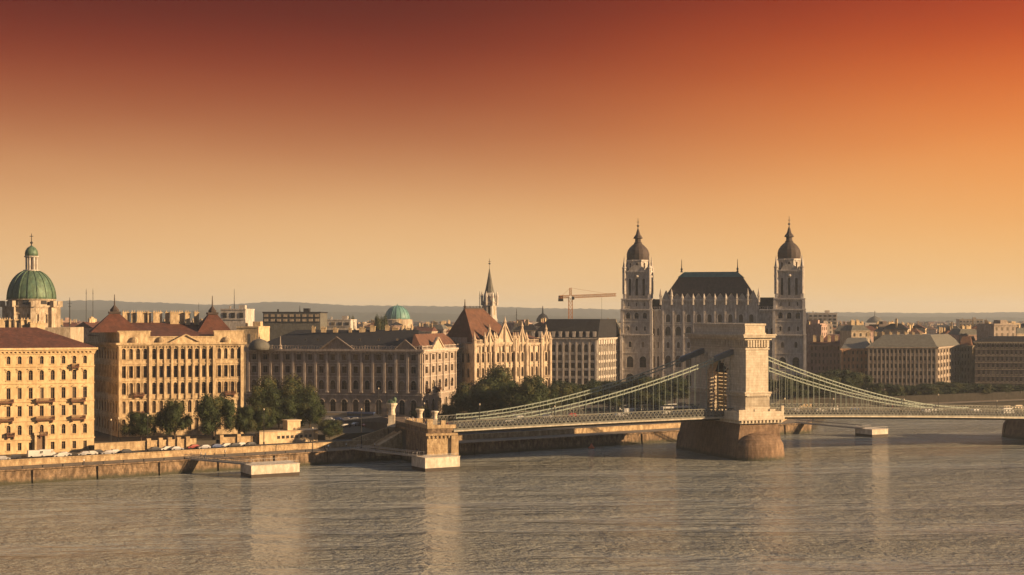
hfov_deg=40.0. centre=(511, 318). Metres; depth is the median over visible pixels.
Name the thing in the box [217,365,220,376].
window
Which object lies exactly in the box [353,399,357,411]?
window
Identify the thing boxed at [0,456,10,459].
parked car
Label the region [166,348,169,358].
window
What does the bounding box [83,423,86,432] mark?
window
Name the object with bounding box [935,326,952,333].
town house
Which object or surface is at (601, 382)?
broadleaf tree
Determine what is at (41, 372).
window
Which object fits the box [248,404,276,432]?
broadleaf tree
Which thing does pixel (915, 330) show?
town house
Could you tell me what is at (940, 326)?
town house
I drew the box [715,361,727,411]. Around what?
wooden scaffold
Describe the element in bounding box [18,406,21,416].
window
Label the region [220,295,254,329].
building
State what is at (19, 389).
window
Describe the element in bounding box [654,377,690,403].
building
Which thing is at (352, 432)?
ground
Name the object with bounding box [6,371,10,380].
window
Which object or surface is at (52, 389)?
window
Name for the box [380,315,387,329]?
broadleaf tree
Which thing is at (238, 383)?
window
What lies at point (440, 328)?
town house
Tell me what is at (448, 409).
broadleaf tree
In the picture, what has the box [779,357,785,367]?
window
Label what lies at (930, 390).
broadleaf tree
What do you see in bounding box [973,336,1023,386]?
brown office block
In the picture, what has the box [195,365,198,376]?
window
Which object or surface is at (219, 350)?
window
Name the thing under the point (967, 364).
pale corner house
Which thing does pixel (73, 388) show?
window
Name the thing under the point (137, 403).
window
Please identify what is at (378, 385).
window
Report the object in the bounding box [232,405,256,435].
broadleaf tree
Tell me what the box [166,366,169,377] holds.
window
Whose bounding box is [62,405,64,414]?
window
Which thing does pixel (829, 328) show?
town house
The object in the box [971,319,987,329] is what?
town house
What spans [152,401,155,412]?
window
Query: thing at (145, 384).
window
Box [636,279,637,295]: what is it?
window
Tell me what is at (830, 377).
broadleaf tree
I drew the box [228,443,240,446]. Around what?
parked car
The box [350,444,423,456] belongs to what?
gangway
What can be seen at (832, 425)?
gangway
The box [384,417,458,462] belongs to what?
bridge abutment
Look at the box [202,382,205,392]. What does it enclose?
window
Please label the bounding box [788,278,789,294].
window
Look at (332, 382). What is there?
window
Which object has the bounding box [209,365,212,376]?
window
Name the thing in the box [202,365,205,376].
window
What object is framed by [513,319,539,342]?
town house
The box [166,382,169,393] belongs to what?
window
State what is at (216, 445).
parked car
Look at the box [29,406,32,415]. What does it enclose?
window
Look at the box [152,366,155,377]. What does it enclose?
window
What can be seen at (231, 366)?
window
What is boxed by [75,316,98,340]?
town house
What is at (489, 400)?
broadleaf tree
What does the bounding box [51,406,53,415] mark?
window
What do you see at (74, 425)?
window
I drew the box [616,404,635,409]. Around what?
city bus
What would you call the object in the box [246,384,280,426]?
broadleaf tree
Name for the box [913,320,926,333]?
town house
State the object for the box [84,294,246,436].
turreted palace
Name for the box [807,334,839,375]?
corner palace
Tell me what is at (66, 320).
town house
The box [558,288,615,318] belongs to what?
tower crane
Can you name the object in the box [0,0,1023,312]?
sky
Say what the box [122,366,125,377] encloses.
window
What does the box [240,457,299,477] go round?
floating pontoon
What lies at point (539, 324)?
town house
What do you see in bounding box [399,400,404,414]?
window
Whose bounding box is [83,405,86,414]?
window
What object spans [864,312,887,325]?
domed museum
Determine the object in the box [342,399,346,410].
window
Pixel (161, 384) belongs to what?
window
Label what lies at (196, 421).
window
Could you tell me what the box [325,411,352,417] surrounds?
city bus
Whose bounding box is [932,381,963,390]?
broadleaf tree
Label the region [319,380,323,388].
window
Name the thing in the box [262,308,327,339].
glass office
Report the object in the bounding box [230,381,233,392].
window
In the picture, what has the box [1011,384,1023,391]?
broadleaf tree
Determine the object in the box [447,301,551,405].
gothic palace
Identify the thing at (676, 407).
city bus
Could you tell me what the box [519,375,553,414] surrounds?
broadleaf tree
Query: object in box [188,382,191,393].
window
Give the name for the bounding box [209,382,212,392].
window
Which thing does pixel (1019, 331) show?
town house
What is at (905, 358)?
slate roof palace
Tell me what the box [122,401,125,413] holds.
window
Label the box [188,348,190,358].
window
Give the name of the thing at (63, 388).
window
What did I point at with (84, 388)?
window
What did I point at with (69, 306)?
radio mast
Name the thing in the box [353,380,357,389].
window
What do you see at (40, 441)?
door
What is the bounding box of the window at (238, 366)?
[237,365,239,376]
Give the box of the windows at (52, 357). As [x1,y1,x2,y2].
[7,356,86,363]
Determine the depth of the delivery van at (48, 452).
446.94 m
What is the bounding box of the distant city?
[75,320,1023,327]
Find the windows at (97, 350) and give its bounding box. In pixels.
[94,350,116,430]
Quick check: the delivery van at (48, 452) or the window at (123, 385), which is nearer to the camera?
the delivery van at (48, 452)
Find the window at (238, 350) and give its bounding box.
[237,348,239,358]
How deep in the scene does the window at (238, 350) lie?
511.71 m
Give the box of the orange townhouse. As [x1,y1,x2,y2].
[840,338,871,390]
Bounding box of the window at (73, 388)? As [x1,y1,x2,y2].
[72,387,75,397]
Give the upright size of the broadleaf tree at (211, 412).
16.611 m
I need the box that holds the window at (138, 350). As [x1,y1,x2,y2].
[136,349,139,359]
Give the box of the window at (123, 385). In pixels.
[122,383,125,394]
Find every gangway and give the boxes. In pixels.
[184,454,251,464]
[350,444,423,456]
[795,419,863,428]
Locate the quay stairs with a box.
[352,427,401,455]
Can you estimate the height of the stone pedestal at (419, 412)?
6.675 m
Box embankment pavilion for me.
[259,419,317,443]
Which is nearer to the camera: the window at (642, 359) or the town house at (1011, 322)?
the window at (642, 359)
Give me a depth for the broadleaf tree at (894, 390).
751.42 m
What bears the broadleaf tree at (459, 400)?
on the ground
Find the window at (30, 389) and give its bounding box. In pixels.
[29,388,32,398]
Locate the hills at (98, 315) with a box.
[0,310,1023,323]
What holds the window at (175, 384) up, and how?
in the turreted palace at (143, 364)
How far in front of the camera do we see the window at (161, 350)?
502.55 m
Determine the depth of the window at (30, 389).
457.52 m
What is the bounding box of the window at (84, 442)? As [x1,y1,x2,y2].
[83,440,86,447]
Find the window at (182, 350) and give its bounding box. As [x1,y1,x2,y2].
[181,348,183,358]
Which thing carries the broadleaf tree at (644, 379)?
on the ground
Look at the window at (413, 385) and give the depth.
598.25 m
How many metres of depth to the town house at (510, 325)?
1142.70 m
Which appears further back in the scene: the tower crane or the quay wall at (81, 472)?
the tower crane
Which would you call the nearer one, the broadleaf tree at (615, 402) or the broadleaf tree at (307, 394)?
the broadleaf tree at (307, 394)
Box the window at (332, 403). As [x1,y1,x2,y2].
[330,399,334,410]
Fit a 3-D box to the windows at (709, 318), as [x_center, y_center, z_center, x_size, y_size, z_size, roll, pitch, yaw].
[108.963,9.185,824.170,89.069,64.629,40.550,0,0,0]
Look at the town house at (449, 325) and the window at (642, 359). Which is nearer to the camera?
the window at (642, 359)
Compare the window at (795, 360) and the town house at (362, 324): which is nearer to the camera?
the window at (795, 360)
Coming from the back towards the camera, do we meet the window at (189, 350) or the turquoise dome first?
the turquoise dome
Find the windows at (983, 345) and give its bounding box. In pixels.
[978,344,1021,367]
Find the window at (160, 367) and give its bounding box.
[159,366,162,377]
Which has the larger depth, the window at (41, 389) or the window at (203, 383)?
the window at (203, 383)
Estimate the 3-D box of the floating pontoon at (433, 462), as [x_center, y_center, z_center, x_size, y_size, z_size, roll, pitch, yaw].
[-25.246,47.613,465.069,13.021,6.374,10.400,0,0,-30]
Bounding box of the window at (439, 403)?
[438,398,440,411]
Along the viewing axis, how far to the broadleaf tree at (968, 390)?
782.84 m
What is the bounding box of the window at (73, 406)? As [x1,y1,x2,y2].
[72,405,75,414]
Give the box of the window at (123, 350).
[122,349,125,359]
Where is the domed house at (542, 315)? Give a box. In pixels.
[530,306,548,324]
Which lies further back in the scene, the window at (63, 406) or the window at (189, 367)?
the window at (189, 367)
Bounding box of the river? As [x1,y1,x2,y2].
[0,410,1023,574]
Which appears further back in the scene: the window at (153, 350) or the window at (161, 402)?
the window at (161, 402)
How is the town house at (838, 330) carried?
on the ground
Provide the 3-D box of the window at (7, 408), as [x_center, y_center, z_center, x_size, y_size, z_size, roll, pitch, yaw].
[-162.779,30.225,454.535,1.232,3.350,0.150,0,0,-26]
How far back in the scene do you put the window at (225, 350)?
510.09 m
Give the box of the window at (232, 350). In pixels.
[230,348,233,358]
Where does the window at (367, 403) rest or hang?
in the columned palace at (350, 369)
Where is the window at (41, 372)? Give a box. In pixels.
[40,370,43,379]
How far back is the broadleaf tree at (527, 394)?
567.89 m
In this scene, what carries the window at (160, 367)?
in the turreted palace at (143, 364)
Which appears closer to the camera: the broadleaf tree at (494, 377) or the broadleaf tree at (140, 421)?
the broadleaf tree at (140, 421)
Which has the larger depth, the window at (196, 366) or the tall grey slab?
the tall grey slab
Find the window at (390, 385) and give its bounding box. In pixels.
[388,381,392,389]
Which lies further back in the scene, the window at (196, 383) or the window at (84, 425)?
the window at (196, 383)
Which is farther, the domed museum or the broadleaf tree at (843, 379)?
the domed museum
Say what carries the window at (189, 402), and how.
in the turreted palace at (143, 364)
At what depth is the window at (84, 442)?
465.12 m
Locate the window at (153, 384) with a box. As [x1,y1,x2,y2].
[152,383,155,393]
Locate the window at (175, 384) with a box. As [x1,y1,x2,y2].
[174,382,176,393]
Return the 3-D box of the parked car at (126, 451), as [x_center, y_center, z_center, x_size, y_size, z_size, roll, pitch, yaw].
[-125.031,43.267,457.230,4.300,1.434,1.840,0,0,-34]
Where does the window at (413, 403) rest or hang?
in the columned palace at (350, 369)
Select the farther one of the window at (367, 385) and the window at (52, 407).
the window at (367, 385)
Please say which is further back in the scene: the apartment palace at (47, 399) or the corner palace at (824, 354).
the corner palace at (824, 354)
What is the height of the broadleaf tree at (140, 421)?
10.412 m
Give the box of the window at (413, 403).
[411,400,415,412]
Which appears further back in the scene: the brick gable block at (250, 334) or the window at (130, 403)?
the brick gable block at (250, 334)
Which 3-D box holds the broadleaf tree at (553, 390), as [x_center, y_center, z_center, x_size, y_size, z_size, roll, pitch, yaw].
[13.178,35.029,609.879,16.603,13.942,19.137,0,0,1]
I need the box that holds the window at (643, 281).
[642,279,644,295]
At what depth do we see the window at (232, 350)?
510.96 m
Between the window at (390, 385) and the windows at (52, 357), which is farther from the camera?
the window at (390, 385)
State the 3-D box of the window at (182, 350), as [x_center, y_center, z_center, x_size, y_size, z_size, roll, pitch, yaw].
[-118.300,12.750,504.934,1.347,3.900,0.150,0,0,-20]
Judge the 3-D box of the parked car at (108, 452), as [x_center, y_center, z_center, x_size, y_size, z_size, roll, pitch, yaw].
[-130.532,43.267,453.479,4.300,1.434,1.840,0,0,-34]
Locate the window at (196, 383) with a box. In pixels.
[195,382,198,392]
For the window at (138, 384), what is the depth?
499.61 m
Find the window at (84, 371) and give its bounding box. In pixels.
[83,370,86,378]
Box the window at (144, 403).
[143,401,146,412]
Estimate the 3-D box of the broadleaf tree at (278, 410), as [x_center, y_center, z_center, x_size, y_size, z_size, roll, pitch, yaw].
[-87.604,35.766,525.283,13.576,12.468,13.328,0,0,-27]
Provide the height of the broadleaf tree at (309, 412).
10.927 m
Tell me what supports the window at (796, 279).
in the twin tower church
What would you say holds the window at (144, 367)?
in the turreted palace at (143, 364)
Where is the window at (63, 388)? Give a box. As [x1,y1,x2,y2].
[62,387,64,397]
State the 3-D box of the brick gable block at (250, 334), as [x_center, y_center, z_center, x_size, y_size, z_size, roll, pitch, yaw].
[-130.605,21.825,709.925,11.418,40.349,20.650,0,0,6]
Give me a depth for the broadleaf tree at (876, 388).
740.65 m
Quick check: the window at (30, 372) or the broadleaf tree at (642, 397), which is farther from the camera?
the broadleaf tree at (642, 397)
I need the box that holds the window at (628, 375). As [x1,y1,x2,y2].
[626,373,633,382]
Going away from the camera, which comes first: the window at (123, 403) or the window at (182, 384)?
the window at (123, 403)
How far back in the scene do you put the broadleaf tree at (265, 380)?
553.58 m
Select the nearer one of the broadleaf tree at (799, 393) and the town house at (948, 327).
the broadleaf tree at (799, 393)
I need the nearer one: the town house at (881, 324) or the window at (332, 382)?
the window at (332, 382)
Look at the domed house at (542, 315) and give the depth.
1495.93 m
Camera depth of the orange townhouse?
811.37 m
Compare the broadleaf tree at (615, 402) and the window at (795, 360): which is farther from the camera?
the window at (795, 360)
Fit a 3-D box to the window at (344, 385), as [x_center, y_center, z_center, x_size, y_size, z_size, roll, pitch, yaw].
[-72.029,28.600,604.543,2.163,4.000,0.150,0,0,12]
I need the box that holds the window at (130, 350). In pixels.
[129,349,132,359]
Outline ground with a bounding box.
[89,391,951,450]
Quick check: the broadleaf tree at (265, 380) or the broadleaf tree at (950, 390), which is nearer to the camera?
the broadleaf tree at (265, 380)
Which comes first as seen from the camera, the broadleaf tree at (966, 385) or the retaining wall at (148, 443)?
the retaining wall at (148, 443)
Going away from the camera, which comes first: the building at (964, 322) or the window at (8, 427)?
the window at (8, 427)
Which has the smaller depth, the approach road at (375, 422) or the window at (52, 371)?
the window at (52, 371)
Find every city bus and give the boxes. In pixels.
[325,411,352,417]
[347,412,374,417]
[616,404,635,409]
[637,404,656,410]
[660,406,691,414]
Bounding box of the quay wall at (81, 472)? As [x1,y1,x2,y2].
[0,419,811,485]
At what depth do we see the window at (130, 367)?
498.88 m
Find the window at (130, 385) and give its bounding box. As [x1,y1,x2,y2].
[129,383,132,394]
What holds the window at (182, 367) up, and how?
in the turreted palace at (143, 364)
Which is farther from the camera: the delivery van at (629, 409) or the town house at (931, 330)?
the town house at (931, 330)
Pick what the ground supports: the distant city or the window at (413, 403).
the distant city
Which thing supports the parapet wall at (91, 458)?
on the quay
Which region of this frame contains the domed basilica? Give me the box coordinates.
[0,234,83,342]
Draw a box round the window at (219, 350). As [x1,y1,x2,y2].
[217,348,220,358]
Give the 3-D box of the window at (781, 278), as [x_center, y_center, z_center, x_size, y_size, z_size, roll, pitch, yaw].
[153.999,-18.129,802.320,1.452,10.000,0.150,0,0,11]
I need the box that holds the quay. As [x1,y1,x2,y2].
[0,399,1023,469]
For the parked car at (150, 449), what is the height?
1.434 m
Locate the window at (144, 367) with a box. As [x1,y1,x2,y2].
[143,366,146,377]
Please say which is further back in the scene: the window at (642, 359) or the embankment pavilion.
the window at (642, 359)
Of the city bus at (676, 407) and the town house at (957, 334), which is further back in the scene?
the town house at (957, 334)
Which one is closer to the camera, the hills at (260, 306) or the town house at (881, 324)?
the town house at (881, 324)
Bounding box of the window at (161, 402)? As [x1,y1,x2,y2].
[159,401,162,411]
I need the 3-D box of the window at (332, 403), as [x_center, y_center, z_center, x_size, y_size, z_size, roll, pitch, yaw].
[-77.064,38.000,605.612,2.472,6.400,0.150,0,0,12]
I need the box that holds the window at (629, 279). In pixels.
[629,279,630,295]
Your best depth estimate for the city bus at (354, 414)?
583.90 m
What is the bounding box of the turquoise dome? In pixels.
[385,304,411,327]
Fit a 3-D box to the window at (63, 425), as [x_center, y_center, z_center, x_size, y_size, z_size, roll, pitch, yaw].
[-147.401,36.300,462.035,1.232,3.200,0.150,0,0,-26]
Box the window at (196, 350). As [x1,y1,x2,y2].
[195,348,198,358]
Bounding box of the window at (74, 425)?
[72,424,75,432]
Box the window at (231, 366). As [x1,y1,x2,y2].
[230,365,233,376]
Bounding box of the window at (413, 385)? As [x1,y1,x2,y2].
[411,381,415,389]
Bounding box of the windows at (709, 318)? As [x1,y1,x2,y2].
[653,314,772,379]
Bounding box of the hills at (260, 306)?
[0,300,1023,317]
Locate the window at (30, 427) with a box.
[29,425,32,434]
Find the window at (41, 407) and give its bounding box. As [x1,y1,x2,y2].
[40,406,43,415]
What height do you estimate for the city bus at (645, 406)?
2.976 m
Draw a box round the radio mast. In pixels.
[68,298,70,326]
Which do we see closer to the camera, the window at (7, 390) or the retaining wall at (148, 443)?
the window at (7, 390)
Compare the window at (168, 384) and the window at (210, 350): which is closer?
the window at (168, 384)
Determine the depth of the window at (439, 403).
620.26 m
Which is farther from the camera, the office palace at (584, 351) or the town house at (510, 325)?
the town house at (510, 325)
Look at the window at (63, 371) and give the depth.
461.95 m
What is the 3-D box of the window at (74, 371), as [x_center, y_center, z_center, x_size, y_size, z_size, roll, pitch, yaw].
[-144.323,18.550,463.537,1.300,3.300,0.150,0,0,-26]
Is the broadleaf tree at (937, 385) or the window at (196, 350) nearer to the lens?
the window at (196, 350)
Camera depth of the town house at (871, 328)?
968.77 m
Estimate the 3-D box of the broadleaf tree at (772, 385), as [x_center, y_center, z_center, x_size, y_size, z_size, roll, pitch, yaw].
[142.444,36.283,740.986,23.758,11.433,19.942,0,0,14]
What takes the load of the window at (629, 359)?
in the twin tower church
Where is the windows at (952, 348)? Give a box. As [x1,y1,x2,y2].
[938,348,958,381]
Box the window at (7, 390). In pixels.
[6,388,9,398]
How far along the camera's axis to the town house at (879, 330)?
922.25 m
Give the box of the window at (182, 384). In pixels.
[181,382,183,393]
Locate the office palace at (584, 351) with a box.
[529,319,619,384]
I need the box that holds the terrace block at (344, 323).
[327,316,356,329]
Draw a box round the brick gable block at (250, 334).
[236,321,269,402]
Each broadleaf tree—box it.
[118,411,158,440]
[153,397,193,438]
[193,392,236,439]
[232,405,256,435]
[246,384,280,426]
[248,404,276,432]
[250,372,306,424]
[266,398,297,429]
[277,382,324,426]
[294,400,326,427]
[374,314,382,329]
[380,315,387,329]
[408,406,430,417]
[439,403,462,420]
[449,382,491,413]
[465,388,506,417]
[467,363,518,415]
[493,381,545,413]
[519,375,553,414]
[539,384,560,408]
[548,380,582,410]
[576,382,602,407]
[588,379,618,393]
[588,389,629,410]
[602,380,643,397]
[624,390,667,408]
[629,375,675,403]
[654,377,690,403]
[769,377,801,397]
[777,389,809,398]
[793,376,823,393]
[805,392,832,396]
[811,373,840,396]
[818,369,859,394]
[840,371,873,394]
[865,382,887,396]
[881,383,906,395]
[901,384,922,395]
[915,385,943,394]
[916,383,944,387]
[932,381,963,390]
[939,387,959,393]
[956,387,978,393]
[962,383,983,387]
[972,383,995,393]
[991,384,1014,392]
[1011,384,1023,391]
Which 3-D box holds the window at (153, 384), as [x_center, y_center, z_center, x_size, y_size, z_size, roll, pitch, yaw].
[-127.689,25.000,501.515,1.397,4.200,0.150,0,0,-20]
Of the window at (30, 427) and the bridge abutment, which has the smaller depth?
the window at (30, 427)
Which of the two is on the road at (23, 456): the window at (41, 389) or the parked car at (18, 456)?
the parked car at (18, 456)
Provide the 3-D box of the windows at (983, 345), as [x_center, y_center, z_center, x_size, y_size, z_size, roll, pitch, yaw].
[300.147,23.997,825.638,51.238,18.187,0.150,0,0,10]
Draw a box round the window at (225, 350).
[224,348,226,358]
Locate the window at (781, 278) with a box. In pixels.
[781,278,782,294]
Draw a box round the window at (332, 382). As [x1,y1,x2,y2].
[331,380,334,388]
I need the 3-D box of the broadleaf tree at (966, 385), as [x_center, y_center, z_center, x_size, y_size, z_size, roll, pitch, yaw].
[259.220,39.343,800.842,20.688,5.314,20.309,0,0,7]
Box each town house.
[61,319,77,326]
[63,318,73,322]
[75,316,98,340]
[360,321,374,326]
[364,319,378,329]
[389,319,404,329]
[416,324,437,333]
[433,321,447,334]
[442,320,452,329]
[506,320,531,330]
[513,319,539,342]
[534,317,545,327]
[806,320,827,377]
[820,321,833,333]
[835,321,850,333]
[840,319,869,370]
[859,321,875,342]
[868,321,887,328]
[873,321,894,340]
[883,318,909,334]
[908,324,924,333]
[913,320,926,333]
[920,323,928,333]
[928,324,936,333]
[935,323,948,331]
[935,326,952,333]
[943,322,959,330]
[948,325,976,345]
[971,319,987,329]
[977,320,1015,339]
[1007,321,1021,324]
[1012,323,1023,335]
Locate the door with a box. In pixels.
[37,436,44,449]
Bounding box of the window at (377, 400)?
[376,400,380,414]
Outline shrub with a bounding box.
[317,419,342,438]
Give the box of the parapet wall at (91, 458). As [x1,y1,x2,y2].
[0,404,811,466]
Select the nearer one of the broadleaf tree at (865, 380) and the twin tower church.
the broadleaf tree at (865, 380)
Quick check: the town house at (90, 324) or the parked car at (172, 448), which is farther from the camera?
the town house at (90, 324)
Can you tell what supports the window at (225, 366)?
in the turreted palace at (143, 364)
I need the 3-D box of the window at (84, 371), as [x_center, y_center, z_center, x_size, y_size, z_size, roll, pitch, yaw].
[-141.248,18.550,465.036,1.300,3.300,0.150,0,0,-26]
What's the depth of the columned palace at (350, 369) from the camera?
605.96 m
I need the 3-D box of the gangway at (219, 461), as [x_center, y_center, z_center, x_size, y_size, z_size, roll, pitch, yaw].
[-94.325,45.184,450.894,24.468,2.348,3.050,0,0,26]
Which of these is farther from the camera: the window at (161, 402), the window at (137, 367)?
the window at (161, 402)
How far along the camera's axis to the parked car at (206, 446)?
472.48 m
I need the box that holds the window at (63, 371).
[61,370,64,379]
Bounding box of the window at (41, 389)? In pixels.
[40,388,43,397]
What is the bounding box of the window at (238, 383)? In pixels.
[237,381,239,392]
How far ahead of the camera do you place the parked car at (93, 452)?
450.94 m
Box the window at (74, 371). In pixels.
[72,370,75,379]
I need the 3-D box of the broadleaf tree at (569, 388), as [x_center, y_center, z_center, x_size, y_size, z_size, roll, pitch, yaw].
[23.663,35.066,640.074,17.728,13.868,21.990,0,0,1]
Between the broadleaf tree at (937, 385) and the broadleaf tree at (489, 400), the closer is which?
the broadleaf tree at (489, 400)
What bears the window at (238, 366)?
in the turreted palace at (143, 364)
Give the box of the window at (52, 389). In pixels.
[51,388,53,397]
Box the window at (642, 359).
[640,356,645,367]
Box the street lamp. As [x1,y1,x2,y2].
[360,408,361,447]
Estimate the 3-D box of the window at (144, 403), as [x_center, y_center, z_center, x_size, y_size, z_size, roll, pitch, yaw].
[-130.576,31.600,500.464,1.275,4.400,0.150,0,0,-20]
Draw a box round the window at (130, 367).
[129,366,132,377]
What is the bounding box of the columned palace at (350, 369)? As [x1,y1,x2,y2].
[244,325,462,416]
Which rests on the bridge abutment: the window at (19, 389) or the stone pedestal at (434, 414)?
the stone pedestal at (434, 414)
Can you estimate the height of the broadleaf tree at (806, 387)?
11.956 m
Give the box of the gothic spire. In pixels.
[481,259,497,320]
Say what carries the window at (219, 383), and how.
in the turreted palace at (143, 364)
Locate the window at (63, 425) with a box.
[62,424,64,433]
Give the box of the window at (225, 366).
[224,365,226,376]
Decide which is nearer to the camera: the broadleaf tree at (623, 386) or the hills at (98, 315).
the broadleaf tree at (623, 386)
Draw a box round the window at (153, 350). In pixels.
[152,349,155,358]
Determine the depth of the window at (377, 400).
601.32 m
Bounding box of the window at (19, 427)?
[18,425,21,434]
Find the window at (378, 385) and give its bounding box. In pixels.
[376,381,380,389]
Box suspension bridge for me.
[431,323,1023,460]
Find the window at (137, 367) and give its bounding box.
[136,366,139,377]
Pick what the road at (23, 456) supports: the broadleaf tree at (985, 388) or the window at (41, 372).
the broadleaf tree at (985, 388)
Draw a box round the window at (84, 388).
[83,387,86,397]
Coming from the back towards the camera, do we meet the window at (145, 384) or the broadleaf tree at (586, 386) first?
the broadleaf tree at (586, 386)
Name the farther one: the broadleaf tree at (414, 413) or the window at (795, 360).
the window at (795, 360)
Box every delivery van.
[26,450,44,457]
[38,449,55,456]
[622,408,635,414]
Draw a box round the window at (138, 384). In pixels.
[136,383,139,394]
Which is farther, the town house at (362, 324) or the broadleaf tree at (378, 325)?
the town house at (362, 324)
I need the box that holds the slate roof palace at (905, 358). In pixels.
[866,331,963,390]
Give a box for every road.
[0,404,801,459]
[343,414,405,452]
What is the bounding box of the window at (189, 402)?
[188,400,190,411]
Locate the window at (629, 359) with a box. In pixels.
[627,356,632,366]
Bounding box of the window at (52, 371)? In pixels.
[51,370,54,379]
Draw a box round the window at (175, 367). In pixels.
[174,366,176,376]
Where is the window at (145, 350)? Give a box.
[143,349,146,359]
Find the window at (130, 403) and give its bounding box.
[129,401,132,412]
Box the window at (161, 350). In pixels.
[159,349,162,358]
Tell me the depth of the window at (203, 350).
507.60 m
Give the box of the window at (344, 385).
[342,380,346,388]
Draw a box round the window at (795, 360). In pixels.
[793,357,798,368]
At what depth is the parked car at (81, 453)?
449.33 m
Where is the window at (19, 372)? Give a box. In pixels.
[18,370,21,380]
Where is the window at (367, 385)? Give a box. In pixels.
[365,381,369,389]
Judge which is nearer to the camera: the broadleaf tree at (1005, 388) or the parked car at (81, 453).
the parked car at (81, 453)
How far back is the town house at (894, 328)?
903.59 m
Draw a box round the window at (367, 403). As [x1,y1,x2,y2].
[365,400,369,411]
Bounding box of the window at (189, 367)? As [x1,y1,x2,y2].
[188,366,190,376]
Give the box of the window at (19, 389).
[18,388,21,398]
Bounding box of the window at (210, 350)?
[209,348,212,358]
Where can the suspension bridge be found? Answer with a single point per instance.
(743, 426)
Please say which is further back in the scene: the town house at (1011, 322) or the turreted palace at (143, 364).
the town house at (1011, 322)
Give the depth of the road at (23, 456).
506.10 m
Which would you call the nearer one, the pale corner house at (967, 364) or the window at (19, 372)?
the window at (19, 372)
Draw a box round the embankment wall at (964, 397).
[812,391,1023,430]
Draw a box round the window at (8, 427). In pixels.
[6,426,9,435]
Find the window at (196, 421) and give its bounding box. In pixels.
[195,418,197,429]
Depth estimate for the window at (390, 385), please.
600.29 m
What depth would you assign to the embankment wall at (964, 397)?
762.11 m
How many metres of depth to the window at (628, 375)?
817.51 m
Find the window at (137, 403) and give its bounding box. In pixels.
[136,401,139,412]
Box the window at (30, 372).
[29,370,32,379]
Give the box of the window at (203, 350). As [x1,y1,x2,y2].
[202,348,205,358]
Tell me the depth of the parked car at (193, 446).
473.52 m
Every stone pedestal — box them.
[386,397,396,426]
[415,409,423,417]
[431,411,438,424]
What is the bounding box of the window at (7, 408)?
[6,407,9,416]
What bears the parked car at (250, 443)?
on the road at (23, 456)
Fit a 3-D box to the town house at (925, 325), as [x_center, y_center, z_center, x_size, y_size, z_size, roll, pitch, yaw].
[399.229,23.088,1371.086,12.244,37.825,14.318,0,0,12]
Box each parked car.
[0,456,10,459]
[6,454,20,458]
[52,452,67,456]
[76,451,89,455]
[85,450,97,454]
[100,450,114,453]
[120,449,134,452]
[146,447,160,451]
[161,446,170,450]
[170,446,183,450]
[186,444,198,448]
[197,444,210,448]
[210,444,223,447]
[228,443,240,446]
[244,442,256,445]
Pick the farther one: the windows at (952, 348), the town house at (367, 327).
the town house at (367, 327)
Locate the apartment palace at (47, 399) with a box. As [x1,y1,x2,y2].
[0,318,97,454]
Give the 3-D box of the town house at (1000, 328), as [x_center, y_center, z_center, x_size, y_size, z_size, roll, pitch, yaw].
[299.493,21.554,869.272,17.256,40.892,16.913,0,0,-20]
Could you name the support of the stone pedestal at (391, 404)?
on the bridge abutment
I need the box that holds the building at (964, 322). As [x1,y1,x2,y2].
[956,317,982,328]
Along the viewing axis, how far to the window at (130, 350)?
498.88 m
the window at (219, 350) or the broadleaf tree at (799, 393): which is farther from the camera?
the broadleaf tree at (799, 393)
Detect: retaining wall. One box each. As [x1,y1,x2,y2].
[94,436,195,450]
[219,433,258,443]
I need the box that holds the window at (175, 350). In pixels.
[174,348,176,358]
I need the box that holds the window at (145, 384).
[143,383,146,393]
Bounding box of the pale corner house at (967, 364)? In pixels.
[960,336,975,383]
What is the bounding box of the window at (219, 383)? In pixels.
[217,382,220,392]
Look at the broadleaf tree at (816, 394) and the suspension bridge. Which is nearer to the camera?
the suspension bridge
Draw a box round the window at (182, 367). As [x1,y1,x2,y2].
[181,366,183,376]
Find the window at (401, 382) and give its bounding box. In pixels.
[400,381,403,389]
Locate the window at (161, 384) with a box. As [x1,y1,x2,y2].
[159,382,162,393]
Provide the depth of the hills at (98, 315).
5351.40 m
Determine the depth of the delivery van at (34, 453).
443.64 m
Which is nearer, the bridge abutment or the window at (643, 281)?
the bridge abutment
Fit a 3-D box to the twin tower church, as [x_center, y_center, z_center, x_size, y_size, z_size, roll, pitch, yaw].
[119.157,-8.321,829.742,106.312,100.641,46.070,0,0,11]
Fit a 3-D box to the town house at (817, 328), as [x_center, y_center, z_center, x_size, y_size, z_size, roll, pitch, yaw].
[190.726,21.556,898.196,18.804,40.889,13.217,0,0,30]
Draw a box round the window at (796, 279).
[795,278,797,294]
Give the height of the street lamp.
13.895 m
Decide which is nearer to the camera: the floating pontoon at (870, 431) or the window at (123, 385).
the window at (123, 385)
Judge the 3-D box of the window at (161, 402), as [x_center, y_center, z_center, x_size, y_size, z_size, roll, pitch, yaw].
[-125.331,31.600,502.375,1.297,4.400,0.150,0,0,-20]
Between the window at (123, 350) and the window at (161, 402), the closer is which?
the window at (123, 350)
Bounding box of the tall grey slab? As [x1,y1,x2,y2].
[806,310,837,327]
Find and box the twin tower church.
[620,223,806,391]
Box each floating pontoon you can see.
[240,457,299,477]
[412,453,459,471]
[855,425,887,436]
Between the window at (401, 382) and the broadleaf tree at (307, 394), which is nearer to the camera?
the broadleaf tree at (307, 394)

